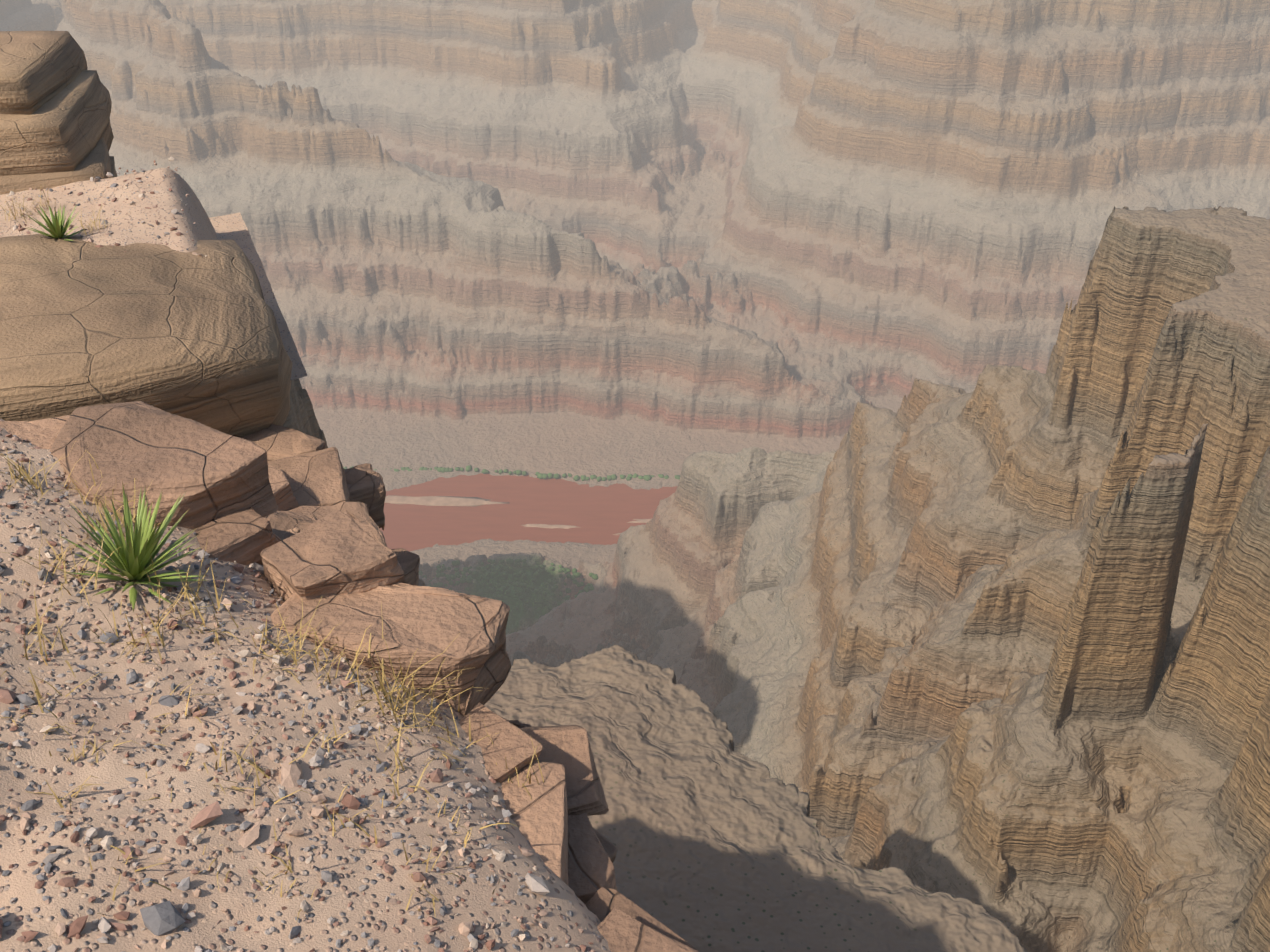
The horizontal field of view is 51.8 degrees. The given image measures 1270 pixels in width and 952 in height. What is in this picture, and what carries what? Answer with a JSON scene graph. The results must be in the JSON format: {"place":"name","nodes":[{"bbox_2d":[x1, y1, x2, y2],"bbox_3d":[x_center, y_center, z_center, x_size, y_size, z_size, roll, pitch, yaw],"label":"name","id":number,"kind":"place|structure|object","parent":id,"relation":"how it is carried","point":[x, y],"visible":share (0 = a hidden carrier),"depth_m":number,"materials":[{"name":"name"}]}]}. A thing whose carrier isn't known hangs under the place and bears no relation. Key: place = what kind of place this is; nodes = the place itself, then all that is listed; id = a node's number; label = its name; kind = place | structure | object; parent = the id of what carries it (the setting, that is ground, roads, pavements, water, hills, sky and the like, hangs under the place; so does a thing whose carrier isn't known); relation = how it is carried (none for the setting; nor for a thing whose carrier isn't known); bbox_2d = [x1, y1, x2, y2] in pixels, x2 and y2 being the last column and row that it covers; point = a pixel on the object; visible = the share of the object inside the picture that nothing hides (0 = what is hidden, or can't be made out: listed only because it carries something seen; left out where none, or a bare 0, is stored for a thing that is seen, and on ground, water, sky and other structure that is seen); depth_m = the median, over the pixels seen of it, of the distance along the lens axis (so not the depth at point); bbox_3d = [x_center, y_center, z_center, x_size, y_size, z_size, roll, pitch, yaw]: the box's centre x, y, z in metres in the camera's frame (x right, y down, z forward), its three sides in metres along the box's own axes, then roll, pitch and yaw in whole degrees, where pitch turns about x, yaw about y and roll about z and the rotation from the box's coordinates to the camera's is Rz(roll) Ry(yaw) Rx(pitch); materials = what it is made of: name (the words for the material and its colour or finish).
{"place":"outdoors","nodes":[
{"label":"outdoors","id":0,"kind":"place"},
{"bbox_2d":[0,31,292,437],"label":"boulders","id":1,"kind":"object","parent":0,"point":[191,336],"depth_m":5.78,"materials":[{"name":"brown stone"}]},
{"bbox_2d":[0,418,610,951],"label":"gravel ground","id":2,"kind":"structure","parent":0,"point":[188,658],"depth_m":2.08,"materials":[{"name":"beige gravel"}]},
{"bbox_2d":[22,205,209,611],"bbox_3d":[-1.890,-0.513,4.418,0.345,1.279,4.752,-14,35,-20],"label":"agave plant","id":3,"kind":"object","parent":2,"relation":"on","point":[134,557],"visible":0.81,"depth_m":2.45,"materials":[{"name":"green plant"}]},
{"bbox_2d":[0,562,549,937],"bbox_3d":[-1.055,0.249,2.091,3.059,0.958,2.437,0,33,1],"label":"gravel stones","id":4,"kind":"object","parent":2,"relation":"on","point":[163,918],"visible":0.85,"depth_m":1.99,"materials":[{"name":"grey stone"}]},
{"bbox_2d":[0,429,596,951],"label":"gravel stones","id":5,"kind":"object","parent":2,"relation":"on","point":[104,937],"visible":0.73,"depth_m":2.10,"materials":[{"name":"grey stone"}]},
{"bbox_2d":[0,401,698,951],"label":"rim rocks","id":6,"kind":"object","parent":2,"relation":"on","point":[298,515],"visible":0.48,"depth_m":2.62,"materials":[{"name":"brown stone"}]},
{"bbox_2d":[0,168,307,379],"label":"gravel terrace","id":7,"kind":"structure","parent":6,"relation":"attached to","point":[223,227],"depth_m":6.82,"materials":[{"name":"beige gravel"}]},
{"bbox_2d":[0,157,206,256],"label":"pebbles","id":8,"kind":"object","parent":7,"relation":"on","point":[97,179],"depth_m":6.84,"materials":[{"name":"grey stone"}]},
{"bbox_2d":[0,186,543,922],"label":"dry grass plant","id":9,"kind":"object","parent":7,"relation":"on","point":[294,646],"visible":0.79,"depth_m":2.36,"materials":[{"name":"beige plant"}]},
{"bbox_2d":[380,473,676,551],"bbox_3d":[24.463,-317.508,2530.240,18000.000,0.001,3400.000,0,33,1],"label":"river water","id":10,"kind":"structure","parent":0,"point":[599,515],"depth_m":1951.88,"materials":[{"name":"brown liquid"}]},
{"bbox_2d":[385,495,650,535],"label":"sandbars","id":11,"kind":"structure","parent":10,"relation":"on","point":[444,501],"depth_m":1973.49,"materials":[{"name":"beige sand"}]},
{"bbox_2d":[0,0,1269,951],"bbox_3d":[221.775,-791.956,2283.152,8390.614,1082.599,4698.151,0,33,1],"label":"canyon terrain","id":12,"kind":"structure","parent":0,"point":[915,354],"depth_m":2089.60,"materials":[{"name":"beige stone"}]},
{"bbox_2d":[343,465,679,612],"bbox_3d":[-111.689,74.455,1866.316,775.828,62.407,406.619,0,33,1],"label":"riparian shrubs","id":13,"kind":"object","parent":12,"relation":"on","point":[588,587],"visible":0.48,"depth_m":1738.11,"materials":[{"name":"green plant"}]}
]}

